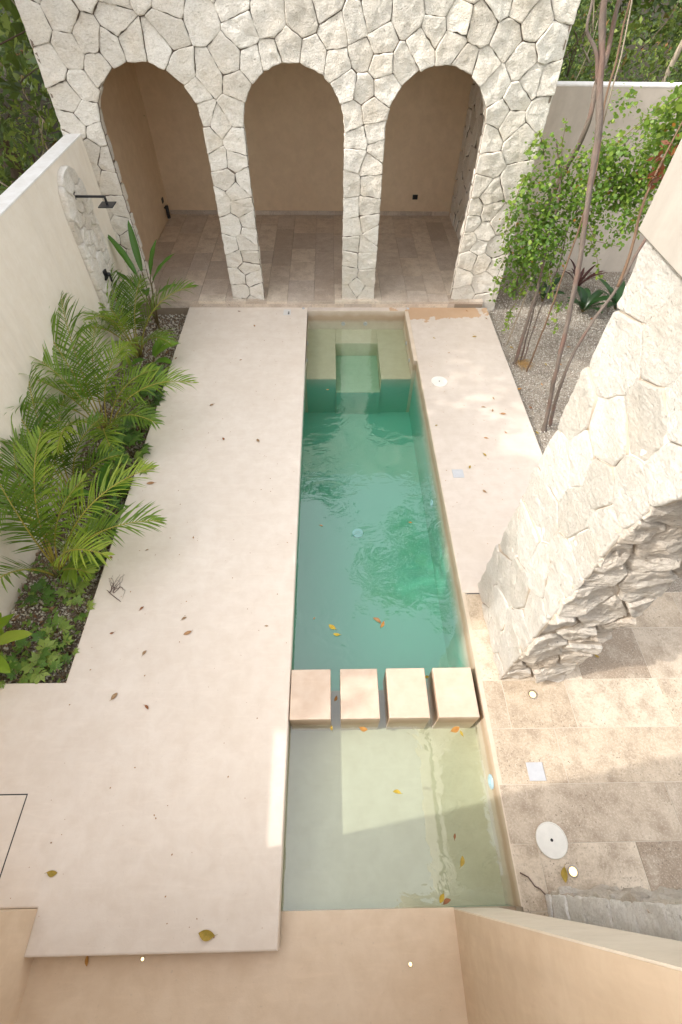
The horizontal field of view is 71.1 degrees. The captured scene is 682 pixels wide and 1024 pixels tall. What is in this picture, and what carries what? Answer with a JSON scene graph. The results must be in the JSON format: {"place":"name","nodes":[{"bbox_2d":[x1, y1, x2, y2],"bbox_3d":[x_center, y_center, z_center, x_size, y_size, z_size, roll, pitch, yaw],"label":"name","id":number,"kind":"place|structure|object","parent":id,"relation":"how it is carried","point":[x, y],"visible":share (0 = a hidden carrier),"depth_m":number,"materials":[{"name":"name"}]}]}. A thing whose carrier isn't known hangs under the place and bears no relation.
{"place":"outdoors","nodes":[
{"label":"outdoors","id":0,"kind":"place"},
{"bbox_2d":[0,314,186,683],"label":"planter gravel","id":1,"kind":"structure","parent":0,"point":[40,601],"depth_m":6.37,"materials":[{"name":"grey gravel"}]},
{"bbox_2d":[0,651,28,683],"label":"lobed leaf plant","id":2,"kind":"object","parent":1,"relation":"on","point":[12,663],"visible":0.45,"depth_m":4.99,"materials":[{"name":"plant"}]},
{"bbox_2d":[0,612,31,672],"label":"broad leaf plant","id":3,"kind":"object","parent":1,"relation":"on","point":[9,636],"visible":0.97,"depth_m":4.96,"materials":[{"name":"plant"}]},
{"bbox_2d":[0,660,33,688],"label":"lobed leaf plant","id":4,"kind":"object","parent":1,"relation":"on","point":[2,684],"visible":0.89,"depth_m":4.96,"materials":[{"name":"plant"}]},
{"bbox_2d":[5,659,47,679],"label":"lobed leaf plant","id":5,"kind":"object","parent":1,"relation":"on","point":[22,664],"visible":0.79,"depth_m":5.03,"materials":[{"name":"plant"}]},
{"bbox_2d":[6,638,51,661],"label":"lobed leaf plant","id":6,"kind":"object","parent":1,"relation":"on","point":[45,652],"visible":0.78,"depth_m":5.11,"materials":[{"name":"plant"}]},
{"bbox_2d":[22,578,57,605],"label":"lobed leaf plant","id":7,"kind":"object","parent":1,"relation":"on","point":[38,585],"visible":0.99,"depth_m":5.61,"materials":[{"name":"plant"}]},
{"bbox_2d":[20,636,65,683],"bbox_3d":[-3.178,1.625,5.122,0.414,0.221,0.492,22,55,15],"label":"lobed leaf plant","id":8,"kind":"object","parent":1,"relation":"on","point":[41,642],"visible":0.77,"depth_m":5.08,"materials":[{"name":"plant"}]},
{"bbox_2d":[9,540,93,655],"bbox_3d":[-3.393,1.012,5.673,0.798,0.029,1.664,0,53,-1],"label":"plant debris","id":9,"kind":"object","parent":1,"relation":"on","point":[16,619],"visible":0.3,"depth_m":5.42,"materials":[{"name":"brown plant"}]},
{"bbox_2d":[30,613,74,650],"bbox_3d":[-3.156,1.368,5.309,0.449,0.237,0.385,18,54,12],"label":"lobed leaf plant","id":10,"kind":"object","parent":1,"relation":"on","point":[43,633],"visible":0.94,"depth_m":5.27,"materials":[{"name":"plant"}]},
{"bbox_2d":[49,652,72,682],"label":"lobed leaf plant","id":11,"kind":"object","parent":1,"relation":"on","point":[57,662],"visible":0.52,"depth_m":5.06,"materials":[{"name":"plant"}]},
{"bbox_2d":[0,360,124,534],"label":"areca palm","id":12,"kind":"object","parent":1,"relation":"on","point":[65,462],"visible":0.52,"depth_m":6.08,"materials":[{"name":"plant"}]},
{"bbox_2d":[48,633,79,661],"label":"lobed leaf plant","id":13,"kind":"object","parent":1,"relation":"on","point":[75,651],"visible":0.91,"depth_m":5.20,"materials":[{"name":"plant"}]},
{"bbox_2d":[53,573,93,598],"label":"lobed leaf plant","id":14,"kind":"object","parent":1,"relation":"on","point":[80,585],"visible":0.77,"depth_m":5.60,"materials":[{"name":"plant"}]},
{"bbox_2d":[58,594,95,623],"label":"lobed leaf plant","id":15,"kind":"object","parent":1,"relation":"on","point":[80,602],"visible":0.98,"depth_m":5.44,"materials":[{"name":"plant"}]},
{"bbox_2d":[0,366,156,682],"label":"ground cover","id":16,"kind":"object","parent":1,"relation":"on","point":[28,623],"visible":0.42,"depth_m":5.54,"materials":[{"name":"green plant"}]},
{"bbox_2d":[59,551,105,579],"bbox_3d":[-3.129,0.673,5.845,0.483,0.233,0.490,0,53,-1],"label":"lobed leaf plant","id":17,"kind":"object","parent":1,"relation":"on","point":[100,562],"visible":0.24,"depth_m":5.83,"materials":[{"name":"plant"}]},
{"bbox_2d":[0,425,166,592],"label":"areca palm","id":18,"kind":"object","parent":1,"relation":"on","point":[44,514],"visible":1,"depth_m":5.37,"materials":[{"name":"plant"}]},
{"bbox_2d":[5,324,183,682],"bbox_3d":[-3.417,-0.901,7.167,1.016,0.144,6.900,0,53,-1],"label":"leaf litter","id":19,"kind":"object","parent":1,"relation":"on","point":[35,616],"visible":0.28,"depth_m":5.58,"materials":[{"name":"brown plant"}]},
{"bbox_2d":[61,460,128,514],"bbox_3d":[-3.200,-0.205,6.439,0.609,0.411,0.799,32,59,22],"label":"broad leaf plant","id":20,"kind":"object","parent":1,"relation":"on","point":[103,470],"visible":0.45,"depth_m":6.41,"materials":[{"name":"plant"}]},
{"bbox_2d":[83,517,118,542],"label":"lobed leaf plant","id":21,"kind":"object","parent":1,"relation":"on","point":[110,519],"visible":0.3,"depth_m":6.13,"materials":[{"name":"plant"}]},
{"bbox_2d":[4,291,198,458],"bbox_3d":[-3.495,-1.602,6.550,2.215,1.906,2.431,26,57,18],"label":"areca palm","id":22,"kind":"object","parent":1,"relation":"on","point":[74,380],"visible":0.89,"depth_m":6.66,"materials":[{"name":"plant"}]},
{"bbox_2d":[88,494,128,523],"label":"lobed leaf plant","id":23,"kind":"object","parent":1,"relation":"on","point":[113,501],"visible":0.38,"depth_m":6.33,"materials":[{"name":"plant"}]},
{"bbox_2d":[95,467,134,500],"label":"lobed leaf plant","id":24,"kind":"object","parent":1,"relation":"on","point":[119,491],"visible":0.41,"depth_m":6.54,"materials":[{"name":"plant"}]},
{"bbox_2d":[94,428,142,456],"bbox_3d":[-3.256,-1.022,7.049,0.748,0.375,0.538,-11,54,-9],"label":"lobed leaf plant","id":25,"kind":"object","parent":1,"relation":"on","point":[134,436],"visible":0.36,"depth_m":6.94,"materials":[{"name":"plant"}]},
{"bbox_2d":[110,449,146,475],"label":"lobed leaf plant","id":26,"kind":"object","parent":1,"relation":"on","point":[128,462],"visible":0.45,"depth_m":6.76,"materials":[{"name":"plant"}]},
{"bbox_2d":[108,428,153,465],"bbox_3d":[-3.049,-0.911,6.988,0.644,0.342,0.744,-16,55,-13],"label":"lobed leaf plant","id":27,"kind":"object","parent":1,"relation":"on","point":[127,438],"visible":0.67,"depth_m":6.95,"materials":[{"name":"plant"}]},
{"bbox_2d":[72,263,198,367],"bbox_3d":[-3.577,-3.053,7.917,1.868,1.494,2.487,19,55,13],"label":"areca palm","id":28,"kind":"object","parent":1,"relation":"on","point":[126,318],"visible":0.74,"depth_m":8.00,"materials":[{"name":"plant"}]},
{"bbox_2d":[116,408,159,434],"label":"lobed leaf plant","id":29,"kind":"object","parent":1,"relation":"on","point":[128,427],"visible":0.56,"depth_m":7.29,"materials":[{"name":"plant"}]},
{"bbox_2d":[108,221,175,329],"bbox_3d":[-3.454,-4.136,8.571,1.054,1.795,0.828,30,58,20],"label":"broad leaf plant","id":30,"kind":"object","parent":1,"relation":"on","point":[123,253],"visible":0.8,"depth_m":8.28,"materials":[{"name":"plant"}]},
{"bbox_2d":[131,382,166,411],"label":"lobed leaf plant","id":31,"kind":"object","parent":1,"relation":"on","point":[158,396],"visible":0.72,"depth_m":7.61,"materials":[{"name":"plant"}]},
{"bbox_2d":[135,364,169,387],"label":"lobed leaf plant","id":32,"kind":"object","parent":1,"relation":"on","point":[158,372],"visible":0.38,"depth_m":7.90,"materials":[{"name":"plant"}]},
{"bbox_2d":[132,337,178,369],"bbox_3d":[-3.060,-2.584,8.193,0.622,0.519,0.912,22,55,15],"label":"broad leaf plant","id":33,"kind":"object","parent":1,"relation":"on","point":[157,350],"visible":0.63,"depth_m":8.11,"materials":[{"name":"plant"}]},
{"bbox_2d":[0,307,307,957],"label":"pool deck","id":34,"kind":"structure","parent":0,"point":[192,737],"depth_m":4.80,"materials":[{"name":"concrete"}]},
{"bbox_2d":[0,794,27,876],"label":"access hatch","id":35,"kind":"object","parent":34,"relation":"on","point":[11,807],"visible":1,"depth_m":4.19,"materials":[{"name":"paint"}]},
{"bbox_2d":[44,870,56,876],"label":"fallen leaf","id":36,"kind":"object","parent":34,"relation":"on","point":[51,873],"visible":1,"depth_m":3.96,"materials":[{"name":"yellow plant"}]},
{"bbox_2d":[107,575,124,601],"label":"dry twigs","id":37,"kind":"object","parent":34,"relation":"on","point":[114,588],"visible":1,"depth_m":5.56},
{"bbox_2d":[10,339,291,937],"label":"leaf litter","id":38,"kind":"object","parent":34,"relation":"on","point":[179,642],"visible":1,"depth_m":5.18,"materials":[{"name":"brown plant"}]},
{"bbox_2d":[198,930,217,940],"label":"fallen leaf","id":39,"kind":"object","parent":34,"relation":"on","point":[206,935],"visible":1,"depth_m":3.73,"materials":[{"name":"yellow plant"}]},
{"bbox_2d":[283,309,290,314],"bbox_3d":[-1.042,-3.869,9.235,0.140,0.008,0.200,0,53,-1],"label":"deck socket","id":40,"kind":"object","parent":34,"relation":"on","point":[287,311],"visible":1,"depth_m":9.23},
{"bbox_2d":[16,906,467,1023],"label":"floor","id":41,"kind":"structure","parent":0,"point":[337,966],"depth_m":3.71,"materials":[{"name":"beige paint"}]},
{"bbox_2d":[0,0,681,186],"bbox_3d":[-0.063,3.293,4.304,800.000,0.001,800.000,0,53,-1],"label":"ground","id":42,"kind":"structure","parent":0,"point":[55,126],"depth_m":22.98,"materials":[{"name":"green plant"}]},
{"bbox_2d":[0,115,23,183],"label":"forest tree","id":43,"kind":"object","parent":42,"relation":"on","point":[15,173],"visible":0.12,"depth_m":9.15,"materials":[{"name":"green plant"}]},
{"bbox_2d":[0,4,61,194],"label":"forest","id":44,"kind":"object","parent":42,"relation":"on","point":[9,86],"visible":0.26,"depth_m":7.88,"materials":[{"name":"green plant"}]},
{"bbox_2d":[0,134,140,629],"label":"boundary wall","id":45,"kind":"structure","parent":42,"relation":"on","point":[55,241],"depth_m":6.32,"materials":[{"name":"paint"}]},
{"bbox_2d":[73,192,115,281],"bbox_3d":[-3.598,-4.204,7.381,0.540,1.300,0.210,0,53,-1],"label":"outdoor shower","id":46,"kind":"object","parent":45,"relation":"attached to","point":[107,204],"visible":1,"depth_m":6.95,"materials":[{"name":"black metal"}]},
{"bbox_2d":[0,0,678,186],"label":"forest undergrowth","id":47,"kind":"object","parent":42,"relation":"on","point":[27,75],"visible":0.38,"depth_m":8.56,"materials":[{"name":"green plant"}]},
{"bbox_2d":[0,139,681,1023],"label":"house","id":48,"kind":"structure","parent":42,"relation":"on","point":[584,563],"depth_m":2.94,"materials":[{"name":"white stone"}]},
{"bbox_2d":[0,0,681,164],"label":"forest backing","id":49,"kind":"object","parent":42,"relation":"on","point":[22,48],"visible":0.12,"depth_m":16.54,"materials":[{"name":"green plant"}]},
{"bbox_2d":[281,310,522,910],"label":"swimming pool","id":50,"kind":"structure","parent":42,"relation":"in","point":[359,833],"depth_m":6.34,"materials":[{"name":"liquid"}]},
{"bbox_2d":[289,669,330,730],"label":"stepping block","id":51,"kind":"structure","parent":50,"relation":"on","point":[310,703],"depth_m":4.87,"materials":[{"name":"paint"}]},
{"bbox_2d":[308,307,407,310],"bbox_3d":[0.326,-3.886,9.462,1.965,0.301,0.125,0,53,-1],"label":"pool coping","id":52,"kind":"object","parent":50,"relation":"on","point":[356,309],"visible":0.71,"depth_m":9.34,"materials":[{"name":"paint"}]},
{"bbox_2d":[340,669,379,729],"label":"stepping block","id":53,"kind":"structure","parent":50,"relation":"on","point":[359,699],"depth_m":4.88,"materials":[{"name":"paint"}]},
{"bbox_2d":[383,668,429,728],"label":"stepping block","id":54,"kind":"structure","parent":50,"relation":"on","point":[406,704],"depth_m":4.90,"materials":[{"name":"paint"}]},
{"bbox_2d":[426,667,479,728],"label":"stepping block","id":55,"kind":"structure","parent":50,"relation":"on","point":[452,699],"depth_m":4.91,"materials":[{"name":"paint"}]},
{"bbox_2d":[504,81,681,271],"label":"boundary wall","id":56,"kind":"structure","parent":42,"relation":"on","point":[570,101],"depth_m":8.69,"materials":[{"name":"grey paint"}]},
{"bbox_2d":[558,0,681,81],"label":"forest foliage","id":57,"kind":"object","parent":42,"relation":"on","point":[576,24],"visible":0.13,"depth_m":10.13,"materials":[{"name":"green plant"}]},
{"bbox_2d":[661,39,681,81],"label":"forest tree","id":58,"kind":"object","parent":42,"relation":"on","point":[675,57],"visible":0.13,"depth_m":9.77,"materials":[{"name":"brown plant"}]},
{"bbox_2d":[408,308,541,593],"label":"pool deck","id":59,"kind":"structure","parent":0,"point":[462,419],"depth_m":7.30,"materials":[{"name":"paint"}]},
{"bbox_2d":[431,376,446,386],"bbox_3d":[1.645,-2.188,7.987,0.270,0.012,0.270,0,53,-1],"label":"round cover","id":60,"kind":"object","parent":59,"relation":"on","point":[439,381],"visible":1,"depth_m":7.98,"materials":[{"name":"beige plastic"}]},
{"bbox_2d":[452,469,463,477],"bbox_3d":[1.652,-0.543,6.730,0.155,0.009,0.155,0,53,-1],"label":"skimmer lid","id":61,"kind":"object","parent":59,"relation":"on","point":[458,473],"visible":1,"depth_m":6.73,"materials":[{"name":"white plastic"}]},
{"bbox_2d":[465,592,681,916],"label":"terrace pavement","id":62,"kind":"structure","parent":0,"point":[600,738],"depth_m":4.55,"materials":[{"name":"stone"}]},
{"bbox_2d":[528,690,536,698],"bbox_3d":[1.966,1.870,4.890,0.090,0.006,0.090,0,53,-1],"label":"floor light","id":63,"kind":"object","parent":62,"relation":"on","point":[532,694],"visible":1,"depth_m":4.89,"materials":[{"name":"metal"}]},
{"bbox_2d":[520,872,545,894],"bbox_3d":[1.594,3.077,3.955,0.232,0.016,0.029,35,60,23],"label":"cable","id":64,"kind":"object","parent":62,"relation":"on","point":[532,882],"visible":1,"depth_m":3.95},
{"bbox_2d":[526,762,545,780],"bbox_3d":[1.823,2.426,4.461,0.155,0.009,0.155,0,53,-1],"label":"skimmer lid","id":65,"kind":"object","parent":62,"relation":"on","point":[535,770],"visible":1,"depth_m":4.46,"materials":[{"name":"white plastic"}]},
{"bbox_2d":[535,822,567,858],"bbox_3d":[1.827,2.846,4.138,0.270,0.012,0.270,0,53,-1],"label":"round cover","id":66,"kind":"object","parent":62,"relation":"on","point":[551,840],"visible":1,"depth_m":4.13,"materials":[{"name":"beige plastic"}]},
{"bbox_2d":[561,864,567,882],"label":"fallen leaf","id":67,"kind":"object","parent":62,"relation":"on","point":[564,875],"visible":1,"depth_m":3.99,"materials":[{"name":"yellow plant"}]},
{"bbox_2d":[568,865,578,877],"bbox_3d":[1.951,3.022,4.009,0.090,0.006,0.090,0,53,-1],"label":"floor light","id":68,"kind":"object","parent":62,"relation":"on","point":[573,871],"visible":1,"depth_m":4.01,"materials":[{"name":"glass"}]},
{"bbox_2d":[488,272,681,591],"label":"gravel ground","id":69,"kind":"structure","parent":0,"point":[676,585],"depth_m":8.92,"materials":[{"name":"grey gravel"}]},
{"bbox_2d":[14,0,580,315],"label":"arched pavilion","id":70,"kind":"structure","parent":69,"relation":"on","point":[319,153],"depth_m":8.49,"materials":[{"name":"stone"}]},
{"bbox_2d":[164,205,170,218],"bbox_3d":[-4.088,-7.053,11.223,0.105,0.277,0.097,0,53,-1],"label":"spotlight","id":71,"kind":"object","parent":70,"relation":"attached to","point":[166,207],"visible":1,"depth_m":11.19,"materials":[{"name":"black metal"}]},
{"bbox_2d":[515,357,532,370],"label":"dry tuft","id":72,"kind":"object","parent":69,"relation":"on","point":[521,363],"visible":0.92,"depth_m":8.41,"materials":[{"name":"brown plant"}]},
{"bbox_2d":[530,275,564,301],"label":"rosette plant","id":73,"kind":"object","parent":69,"relation":"on","point":[557,280],"visible":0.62,"depth_m":9.64,"materials":[{"name":"green plant"}]},
{"bbox_2d":[512,0,621,296],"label":"forest tree","id":74,"kind":"object","parent":69,"relation":"on","point":[593,96],"visible":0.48,"depth_m":6.79,"materials":[{"name":"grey plant"}]},
{"bbox_2d":[540,0,607,432],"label":"slender tree","id":75,"kind":"object","parent":69,"relation":"on","point":[599,55],"visible":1,"depth_m":5.22,"materials":[{"name":"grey plant"}]},
{"bbox_2d":[526,0,632,371],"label":"sapling","id":76,"kind":"object","parent":69,"relation":"on","point":[623,28],"visible":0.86,"depth_m":5.30,"materials":[{"name":"red plant"}]},
{"bbox_2d":[561,259,603,285],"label":"rosette plant","id":77,"kind":"object","parent":69,"relation":"on","point":[582,280],"visible":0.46,"depth_m":9.87,"materials":[{"name":"red plant"}]},
{"bbox_2d":[487,80,681,364],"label":"leafy shrub","id":78,"kind":"object","parent":69,"relation":"on","point":[665,111],"visible":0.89,"depth_m":7.03,"materials":[{"name":"green plant"}]},
{"bbox_2d":[567,286,614,313],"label":"rosette plant","id":79,"kind":"object","parent":69,"relation":"on","point":[588,299],"visible":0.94,"depth_m":9.42,"materials":[{"name":"green plant"}]},
{"bbox_2d":[597,278,624,309],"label":"rosette plant","id":80,"kind":"object","parent":69,"relation":"on","point":[618,294],"visible":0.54,"depth_m":9.51,"materials":[{"name":"green plant"}]},
{"bbox_2d":[548,93,681,426],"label":"slender tree","id":81,"kind":"object","parent":69,"relation":"on","point":[650,185],"visible":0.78,"depth_m":6.15,"materials":[{"name":"brown plant"}]},
{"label":"water","id":82,"kind":"structure","parent":0,"visible":0},
{"bbox_2d":[439,891,443,902],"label":"fallen leaf","id":83,"kind":"object","parent":82,"relation":"on","point":[441,898],"visible":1,"depth_m":4.03,"materials":[{"name":"yellow plant"}]},
{"bbox_2d":[441,898,450,904],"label":"fallen leaf","id":84,"kind":"object","parent":82,"relation":"on","point":[447,900],"visible":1,"depth_m":4.02,"materials":[{"name":"orange plant"}]},
{"bbox_2d":[449,726,458,732],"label":"fallen leaf","id":85,"kind":"object","parent":82,"relation":"on","point":[455,729],"visible":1,"depth_m":4.84,"materials":[{"name":"orange plant"}]},
{"bbox_2d":[460,856,464,866],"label":"fallen leaf","id":86,"kind":"object","parent":82,"relation":"on","point":[462,861],"visible":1,"depth_m":4.18,"materials":[{"name":"yellow plant"}]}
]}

